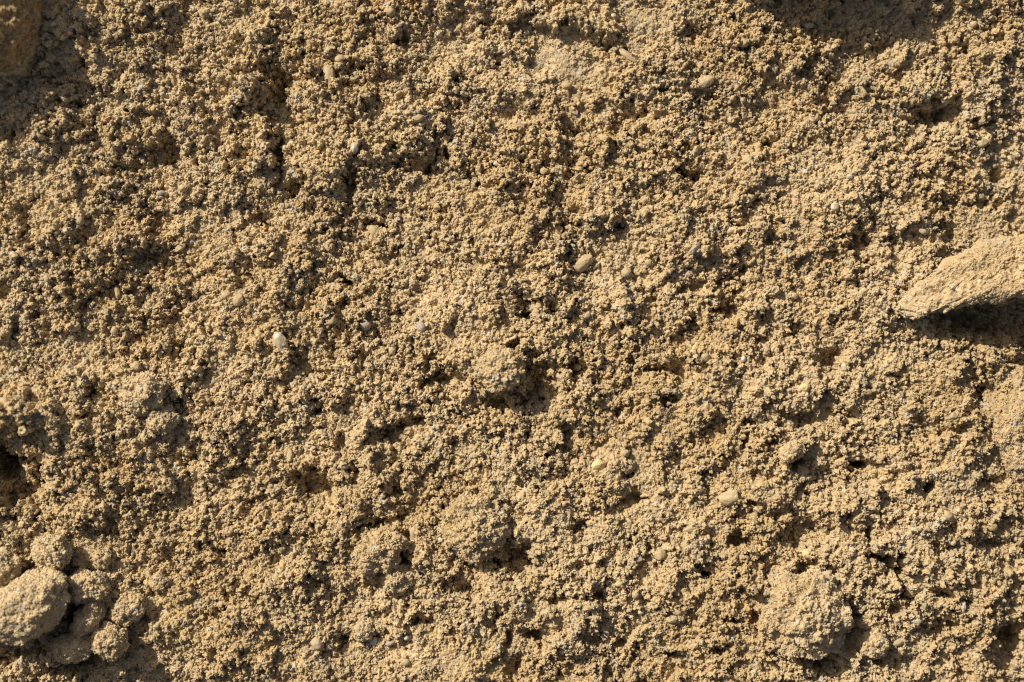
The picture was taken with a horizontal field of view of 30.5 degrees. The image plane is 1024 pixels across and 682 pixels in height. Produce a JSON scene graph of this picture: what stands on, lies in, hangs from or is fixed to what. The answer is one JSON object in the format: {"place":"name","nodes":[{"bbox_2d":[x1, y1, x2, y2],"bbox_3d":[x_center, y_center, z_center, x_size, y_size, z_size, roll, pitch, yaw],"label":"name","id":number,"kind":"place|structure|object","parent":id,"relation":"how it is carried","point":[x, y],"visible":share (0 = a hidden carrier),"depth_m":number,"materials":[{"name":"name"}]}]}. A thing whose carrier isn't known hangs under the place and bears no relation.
{"place":"outdoors","nodes":[
{"label":"outdoors","id":0,"kind":"place"},
{"bbox_2d":[353,198,363,206],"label":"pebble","id":1,"kind":"object","parent":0,"point":[359,202],"visible":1,"depth_m":1.32,"materials":[{"name":"beige stone"}]},
{"bbox_2d":[0,0,1023,681],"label":"ground","id":2,"kind":"structure","parent":0,"point":[244,122],"depth_m":1.32,"materials":[{"name":"soil"}]},
{"bbox_2d":[0,397,8,401],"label":"pebble","id":3,"kind":"object","parent":2,"relation":"on","point":[4,399],"visible":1,"depth_m":1.28,"materials":[{"name":"grey stone"}]},
{"bbox_2d":[0,546,22,586],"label":"soil clod","id":4,"kind":"object","parent":2,"relation":"on","point":[11,563],"visible":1,"depth_m":1.29,"materials":[{"name":"beige soil"}]},
{"bbox_2d":[0,0,43,77],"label":"rock","id":5,"kind":"object","parent":2,"relation":"on","point":[21,23],"visible":1,"depth_m":1.27,"materials":[{"name":"brown stone"}]},
{"bbox_2d":[0,566,70,645],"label":"soil clod","id":6,"kind":"object","parent":2,"relation":"on","point":[33,603],"visible":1,"depth_m":1.28,"materials":[{"name":"soil"}]},
{"bbox_2d":[44,273,50,282],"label":"pebble","id":7,"kind":"object","parent":2,"relation":"on","point":[46,277],"visible":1,"depth_m":1.30,"materials":[{"name":"grey stone"}]},
{"bbox_2d":[31,531,72,570],"bbox_3d":[-0.319,0.146,1.301,0.028,0.026,0.028,-41,90,0],"label":"soil clod","id":8,"kind":"object","parent":2,"relation":"on","point":[48,549],"visible":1,"depth_m":1.29,"materials":[{"name":"beige soil"}]},
{"bbox_2d":[46,632,92,663],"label":"soil clod","id":9,"kind":"object","parent":2,"relation":"on","point":[69,648],"visible":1,"depth_m":1.30,"materials":[{"name":"brown soil"}]},
{"bbox_2d":[70,321,80,330],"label":"pebble","id":10,"kind":"object","parent":2,"relation":"on","point":[76,326],"visible":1,"depth_m":1.30,"materials":[{"name":"beige stone"}]},
{"bbox_2d":[74,216,83,224],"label":"pebble","id":11,"kind":"object","parent":2,"relation":"on","point":[78,220],"visible":1,"depth_m":1.30,"materials":[{"name":"beige stone"}]},
{"bbox_2d":[70,601,105,638],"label":"soil clod","id":12,"kind":"object","parent":2,"relation":"on","point":[89,617],"visible":1,"depth_m":1.30,"materials":[{"name":"brown soil"}]},
{"bbox_2d":[66,567,110,605],"bbox_3d":[-0.296,0.171,1.306,0.034,0.027,0.028,0,90,0],"label":"soil clod","id":13,"kind":"object","parent":2,"relation":"on","point":[87,586],"visible":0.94,"depth_m":1.30,"materials":[{"name":"beige soil"}]},
{"bbox_2d":[90,549,110,569],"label":"soil clod","id":14,"kind":"object","parent":2,"relation":"on","point":[101,559],"visible":1,"depth_m":1.31,"materials":[{"name":"beige soil"}]},
{"bbox_2d":[91,621,129,662],"bbox_3d":[-0.280,0.208,1.306,0.028,0.025,0.028,-43,90,0],"label":"soil clod","id":15,"kind":"object","parent":2,"relation":"on","point":[109,642],"visible":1,"depth_m":1.30,"materials":[{"name":"beige soil"}]},
{"bbox_2d":[110,326,118,334],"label":"pebble","id":16,"kind":"object","parent":2,"relation":"on","point":[114,330],"visible":1,"depth_m":1.31,"materials":[{"name":"grey stone"}]},
{"bbox_2d":[114,285,120,298],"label":"pebble","id":17,"kind":"object","parent":2,"relation":"on","point":[117,291],"visible":1,"depth_m":1.32,"materials":[{"name":"beige stone"}]},
{"bbox_2d":[105,590,147,627],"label":"soil clod","id":18,"kind":"object","parent":2,"relation":"on","point":[126,609],"visible":1,"depth_m":1.31,"materials":[{"name":"beige soil"}]},
{"bbox_2d":[132,361,140,372],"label":"pebble","id":19,"kind":"object","parent":2,"relation":"on","point":[136,365],"visible":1,"depth_m":1.31,"materials":[{"name":"beige stone"}]},
{"bbox_2d":[131,412,147,416],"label":"pebble","id":20,"kind":"object","parent":2,"relation":"on","point":[142,415],"visible":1,"depth_m":1.31,"materials":[{"name":"brown stone"}]},
{"bbox_2d":[117,370,165,414],"bbox_3d":[-0.257,0.036,1.304,0.034,0.025,0.031,0,90,0],"label":"soil clod","id":21,"kind":"object","parent":2,"relation":"on","point":[142,392],"visible":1,"depth_m":1.30,"materials":[{"name":"beige soil"}]},
{"bbox_2d":[148,572,171,593],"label":"soil clod","id":22,"kind":"object","parent":2,"relation":"on","point":[158,582],"visible":1,"depth_m":1.31,"materials":[{"name":"beige soil"}]},
{"bbox_2d":[156,190,164,195],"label":"pebble","id":23,"kind":"object","parent":2,"relation":"on","point":[160,193],"visible":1,"depth_m":1.32,"materials":[{"name":"beige stone"}]},
{"bbox_2d":[143,403,180,434],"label":"soil clod","id":24,"kind":"object","parent":2,"relation":"on","point":[164,420],"visible":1,"depth_m":1.30,"materials":[{"name":"beige soil"}]},
{"bbox_2d":[174,242,185,251],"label":"pebble","id":25,"kind":"object","parent":2,"relation":"on","point":[178,248],"visible":1,"depth_m":1.32,"materials":[{"name":"beige stone"}]},
{"bbox_2d":[178,184,185,191],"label":"pebble","id":26,"kind":"object","parent":2,"relation":"on","point":[181,188],"visible":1,"depth_m":1.31,"materials":[{"name":"beige stone"}]},
{"bbox_2d":[221,291,231,299],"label":"pebble","id":27,"kind":"object","parent":2,"relation":"on","point":[224,295],"visible":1,"depth_m":1.31,"materials":[{"name":"beige stone"}]},
{"bbox_2d":[233,293,243,305],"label":"pebble","id":28,"kind":"object","parent":2,"relation":"on","point":[238,299],"visible":1,"depth_m":1.31,"materials":[{"name":"beige stone"}]},
{"bbox_2d":[272,332,287,350],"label":"pebble","id":29,"kind":"object","parent":2,"relation":"on","point":[279,338],"visible":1,"depth_m":1.31,"materials":[{"name":"white stone"}]},
{"bbox_2d":[287,450,293,461],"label":"pebble","id":30,"kind":"object","parent":2,"relation":"on","point":[290,455],"visible":1,"depth_m":1.32,"materials":[{"name":"beige stone"}]},
{"bbox_2d":[310,637,323,650],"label":"pebble","id":31,"kind":"object","parent":2,"relation":"on","point":[316,643],"visible":1,"depth_m":1.32,"materials":[{"name":"grey stone"}]},
{"bbox_2d":[323,65,334,82],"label":"pebble","id":32,"kind":"object","parent":2,"relation":"on","point":[328,71],"visible":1,"depth_m":1.31,"materials":[{"name":"grey stone"}]},
{"bbox_2d":[325,316,336,324],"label":"pebble","id":33,"kind":"object","parent":2,"relation":"on","point":[332,320],"visible":1,"depth_m":1.32,"materials":[{"name":"beige stone"}]},
{"bbox_2d":[335,55,343,62],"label":"pebble","id":34,"kind":"object","parent":2,"relation":"on","point":[339,58],"visible":1,"depth_m":1.31,"materials":[{"name":"beige stone"}]},
{"bbox_2d":[344,2,351,8],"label":"pebble","id":35,"kind":"object","parent":2,"relation":"on","point":[347,5],"visible":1,"depth_m":1.31,"materials":[{"name":"beige stone"}]},
{"bbox_2d":[350,141,358,154],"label":"pebble","id":36,"kind":"object","parent":2,"relation":"on","point":[354,147],"visible":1,"depth_m":1.31,"materials":[{"name":"white stone"}]},
{"bbox_2d":[352,619,375,642],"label":"soil clod","id":37,"kind":"object","parent":2,"relation":"on","point":[364,630],"visible":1,"depth_m":1.32,"materials":[{"name":"beige soil"}]},
{"bbox_2d":[360,319,370,329],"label":"pebble","id":38,"kind":"object","parent":2,"relation":"on","point":[365,324],"visible":1,"depth_m":1.32,"materials":[{"name":"grey stone"}]},
{"bbox_2d":[368,225,377,234],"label":"pebble","id":39,"kind":"object","parent":2,"relation":"on","point":[372,229],"visible":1,"depth_m":1.32,"materials":[{"name":"beige stone"}]},
{"bbox_2d":[369,637,377,645],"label":"pebble","id":40,"kind":"object","parent":2,"relation":"on","point":[373,641],"visible":1,"depth_m":1.32,"materials":[{"name":"grey stone"}]},
{"bbox_2d":[351,526,408,574],"bbox_3d":[-0.093,0.147,1.317,0.041,0.028,0.035,0,90,0],"label":"soil clod","id":41,"kind":"object","parent":2,"relation":"on","point":[381,548],"visible":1,"depth_m":1.31,"materials":[{"name":"beige soil"}]},
{"bbox_2d":[385,640,394,646],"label":"pebble","id":42,"kind":"object","parent":2,"relation":"on","point":[389,643],"visible":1,"depth_m":1.32,"materials":[{"name":"grey stone"}]},
{"bbox_2d":[385,5,395,15],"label":"pebble","id":43,"kind":"object","parent":2,"relation":"on","point":[390,11],"visible":1,"depth_m":1.31,"materials":[{"name":"beige stone"}]},
{"bbox_2d":[389,347,395,354],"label":"pebble","id":44,"kind":"object","parent":2,"relation":"on","point":[392,350],"visible":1,"depth_m":1.32,"materials":[{"name":"stone"}]},
{"bbox_2d":[380,563,413,594],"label":"soil clod","id":45,"kind":"object","parent":2,"relation":"on","point":[399,580],"visible":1,"depth_m":1.32,"materials":[{"name":"beige soil"}]},
{"bbox_2d":[402,659,409,665],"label":"pebble","id":46,"kind":"object","parent":2,"relation":"on","point":[405,662],"visible":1,"depth_m":1.32,"materials":[{"name":"beige stone"}]},
{"bbox_2d":[410,526,415,539],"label":"pebble","id":47,"kind":"object","parent":2,"relation":"on","point":[412,531],"visible":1,"depth_m":1.32,"materials":[{"name":"beige stone"}]},
{"bbox_2d":[411,114,423,121],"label":"pebble","id":48,"kind":"object","parent":2,"relation":"on","point":[418,117],"visible":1,"depth_m":1.31,"materials":[{"name":"beige stone"}]},
{"bbox_2d":[416,322,425,332],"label":"pebble","id":49,"kind":"object","parent":2,"relation":"on","point":[421,326],"visible":1,"depth_m":1.32,"materials":[{"name":"grey stone"}]},
{"bbox_2d":[435,490,511,566],"bbox_3d":[-0.026,0.130,1.319,0.051,0.037,0.052,34,90,0],"label":"soil clod","id":50,"kind":"object","parent":2,"relation":"on","point":[473,527],"visible":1,"depth_m":1.31,"materials":[{"name":"beige soil"}]},
{"bbox_2d":[474,345,525,393],"bbox_3d":[-0.008,0.020,1.302,0.036,0.030,0.034,0,90,0],"label":"soil clod","id":51,"kind":"object","parent":2,"relation":"on","point":[498,368],"visible":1,"depth_m":1.29,"materials":[{"name":"beige soil"}]},
{"bbox_2d":[500,452,507,458],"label":"pebble","id":52,"kind":"object","parent":2,"relation":"on","point":[504,455],"visible":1,"depth_m":1.31,"materials":[{"name":"grey stone"}]},
{"bbox_2d":[561,82,570,89],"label":"pebble","id":53,"kind":"object","parent":2,"relation":"on","point":[565,85],"visible":1,"depth_m":1.32,"materials":[{"name":"beige stone"}]},
{"bbox_2d":[573,363,580,370],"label":"pebble","id":54,"kind":"object","parent":2,"relation":"on","point":[577,367],"visible":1,"depth_m":1.32,"materials":[{"name":"brown stone"}]},
{"bbox_2d":[573,254,592,271],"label":"pebble","id":55,"kind":"object","parent":2,"relation":"on","point":[583,262],"visible":1,"depth_m":1.32,"materials":[{"name":"stone"}]},
{"bbox_2d":[584,313,590,318],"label":"pebble","id":56,"kind":"object","parent":2,"relation":"on","point":[586,315],"visible":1,"depth_m":1.31,"materials":[{"name":"grey stone"}]},
{"bbox_2d":[591,459,605,470],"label":"pebble","id":57,"kind":"object","parent":2,"relation":"on","point":[598,464],"visible":1,"depth_m":1.31,"materials":[{"name":"yellow stone"}]},
{"bbox_2d":[620,449,629,456],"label":"pebble","id":58,"kind":"object","parent":2,"relation":"on","point":[625,452],"visible":1,"depth_m":1.32,"materials":[{"name":"grey stone"}]},
{"bbox_2d":[621,267,630,277],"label":"pebble","id":59,"kind":"object","parent":2,"relation":"on","point":[625,272],"visible":1,"depth_m":1.32,"materials":[{"name":"grey stone"}]},
{"bbox_2d":[618,48,636,62],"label":"pebble","id":60,"kind":"object","parent":2,"relation":"on","point":[624,53],"visible":1,"depth_m":1.31,"materials":[{"name":"grey stone"}]},
{"bbox_2d":[632,591,639,599],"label":"pebble","id":61,"kind":"object","parent":2,"relation":"on","point":[635,595],"visible":1,"depth_m":1.31,"materials":[{"name":"beige stone"}]},
{"bbox_2d":[634,557,642,562],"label":"pebble","id":62,"kind":"object","parent":2,"relation":"on","point":[638,559],"visible":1,"depth_m":1.32,"materials":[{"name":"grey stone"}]},
{"bbox_2d":[645,257,654,265],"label":"pebble","id":63,"kind":"object","parent":2,"relation":"on","point":[649,261],"visible":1,"depth_m":1.32,"materials":[{"name":"beige stone"}]},
{"bbox_2d":[654,549,665,559],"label":"pebble","id":64,"kind":"object","parent":2,"relation":"on","point":[660,554],"visible":1,"depth_m":1.32,"materials":[{"name":"beige stone"}]},
{"bbox_2d":[666,615,677,622],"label":"pebble","id":65,"kind":"object","parent":2,"relation":"on","point":[671,619],"visible":1,"depth_m":1.32,"materials":[{"name":"beige stone"}]},
{"bbox_2d":[684,525,698,532],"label":"pebble","id":66,"kind":"object","parent":2,"relation":"on","point":[689,529],"visible":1,"depth_m":1.31,"materials":[{"name":"beige stone"}]},
{"bbox_2d":[689,242,699,253],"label":"pebble","id":67,"kind":"object","parent":2,"relation":"on","point":[693,249],"visible":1,"depth_m":1.31,"materials":[{"name":"grey stone"}]},
{"bbox_2d":[691,344,698,349],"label":"pebble","id":68,"kind":"object","parent":2,"relation":"on","point":[695,346],"visible":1,"depth_m":1.32,"materials":[{"name":"yellow stone"}]},
{"bbox_2d":[696,75,714,88],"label":"pebble","id":69,"kind":"object","parent":2,"relation":"on","point":[705,81],"visible":1,"depth_m":1.31,"materials":[{"name":"beige stone"}]},
{"bbox_2d":[701,353,709,361],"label":"pebble","id":70,"kind":"object","parent":2,"relation":"on","point":[705,357],"visible":1,"depth_m":1.31,"materials":[{"name":"grey stone"}]},
{"bbox_2d":[718,489,738,505],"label":"pebble","id":71,"kind":"object","parent":2,"relation":"on","point":[728,497],"visible":1,"depth_m":1.31,"materials":[{"name":"beige stone"}]},
{"bbox_2d":[726,227,734,233],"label":"pebble","id":72,"kind":"object","parent":2,"relation":"on","point":[730,230],"visible":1,"depth_m":1.32,"materials":[{"name":"white stone"}]},
{"bbox_2d":[739,37,747,46],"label":"pebble","id":73,"kind":"object","parent":2,"relation":"on","point":[745,42],"visible":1,"depth_m":1.31,"materials":[{"name":"beige stone"}]},
{"bbox_2d":[746,194,754,201],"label":"pebble","id":74,"kind":"object","parent":2,"relation":"on","point":[752,197],"visible":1,"depth_m":1.31,"materials":[{"name":"beige stone"}]},
{"bbox_2d":[783,242,791,246],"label":"pebble","id":75,"kind":"object","parent":2,"relation":"on","point":[788,244],"visible":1,"depth_m":1.32,"materials":[{"name":"beige stone"}]},
{"bbox_2d":[778,439,805,465],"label":"soil clod","id":76,"kind":"object","parent":2,"relation":"on","point":[791,451],"visible":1,"depth_m":1.31,"materials":[{"name":"beige soil"}]},
{"bbox_2d":[791,293,797,299],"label":"pebble","id":77,"kind":"object","parent":2,"relation":"on","point":[795,295],"visible":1,"depth_m":1.32,"materials":[{"name":"beige stone"}]},
{"bbox_2d":[800,467,808,474],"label":"pebble","id":78,"kind":"object","parent":2,"relation":"on","point":[805,470],"visible":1,"depth_m":1.32,"materials":[{"name":"beige stone"}]},
{"bbox_2d":[798,382,810,391],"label":"pebble","id":79,"kind":"object","parent":2,"relation":"on","point":[805,387],"visible":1,"depth_m":1.31,"materials":[{"name":"yellow stone"}]},
{"bbox_2d":[802,548,809,558],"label":"pebble","id":80,"kind":"object","parent":2,"relation":"on","point":[805,554],"visible":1,"depth_m":1.32,"materials":[{"name":"yellow stone"}]},
{"bbox_2d":[757,566,854,661],"bbox_3d":[0.205,0.191,1.314,0.068,0.043,0.066,0,90,0],"label":"soil clod","id":81,"kind":"object","parent":2,"relation":"on","point":[807,614],"visible":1,"depth_m":1.30,"materials":[{"name":"beige soil"}]},
{"bbox_2d":[804,22,813,28],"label":"pebble","id":82,"kind":"object","parent":2,"relation":"on","point":[808,25],"visible":1,"depth_m":1.31,"materials":[{"name":"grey stone"}]},
{"bbox_2d":[831,202,838,211],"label":"pebble","id":83,"kind":"object","parent":2,"relation":"on","point":[834,206],"visible":1,"depth_m":1.31,"materials":[{"name":"white stone"}]},
{"bbox_2d":[841,363,846,370],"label":"pebble","id":84,"kind":"object","parent":2,"relation":"on","point":[843,366],"visible":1,"depth_m":1.32,"materials":[{"name":"white stone"}]},
{"bbox_2d":[861,388,872,394],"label":"pebble","id":85,"kind":"object","parent":2,"relation":"on","point":[868,392],"visible":1,"depth_m":1.32,"materials":[{"name":"beige stone"}]},
{"bbox_2d":[855,627,890,659],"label":"soil clod","id":86,"kind":"object","parent":2,"relation":"on","point":[873,644],"visible":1,"depth_m":1.32,"materials":[{"name":"beige soil"}]},
{"bbox_2d":[892,638,905,645],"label":"pebble","id":87,"kind":"object","parent":2,"relation":"on","point":[898,642],"visible":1,"depth_m":1.33,"materials":[{"name":"grey stone"}]},
{"bbox_2d":[914,617,922,623],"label":"pebble","id":88,"kind":"object","parent":2,"relation":"on","point":[917,621],"visible":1,"depth_m":1.32,"materials":[{"name":"white stone"}]},
{"bbox_2d":[918,227,929,234],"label":"pebble","id":89,"kind":"object","parent":2,"relation":"on","point":[924,230],"visible":1,"depth_m":1.32,"materials":[{"name":"beige stone"}]},
{"bbox_2d":[941,510,953,520],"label":"pebble","id":90,"kind":"object","parent":2,"relation":"on","point":[949,514],"visible":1,"depth_m":1.32,"materials":[{"name":"beige stone"}]},
{"bbox_2d":[949,412,957,418],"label":"pebble","id":91,"kind":"object","parent":2,"relation":"on","point":[953,415],"visible":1,"depth_m":1.32,"materials":[{"name":"grey stone"}]},
{"bbox_2d":[949,127,958,134],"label":"pebble","id":92,"kind":"object","parent":2,"relation":"on","point":[953,131],"visible":1,"depth_m":1.33,"materials":[{"name":"beige stone"}]},
{"bbox_2d":[894,234,1023,319],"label":"rock","id":93,"kind":"object","parent":2,"relation":"on","point":[990,271],"visible":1,"depth_m":1.30,"materials":[{"name":"beige stone"}]},
{"bbox_2d":[959,600,965,612],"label":"pebble","id":94,"kind":"object","parent":2,"relation":"on","point":[963,608],"visible":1,"depth_m":1.33,"materials":[{"name":"white stone"}]},
{"bbox_2d":[970,21,977,27],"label":"pebble","id":95,"kind":"object","parent":2,"relation":"on","point":[973,24],"visible":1,"depth_m":1.32,"materials":[{"name":"beige stone"}]},
{"bbox_2d":[977,138,987,147],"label":"pebble","id":96,"kind":"object","parent":2,"relation":"on","point":[982,142],"visible":1,"depth_m":1.33,"materials":[{"name":"beige stone"}]},
{"bbox_2d":[987,522,997,530],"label":"pebble","id":97,"kind":"object","parent":2,"relation":"on","point":[991,528],"visible":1,"depth_m":1.33,"materials":[{"name":"beige stone"}]},
{"bbox_2d":[981,366,1023,479],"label":"soil clod","id":98,"kind":"object","parent":2,"relation":"on","point":[1007,431],"visible":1,"depth_m":1.33,"materials":[{"name":"beige soil"}]}
]}

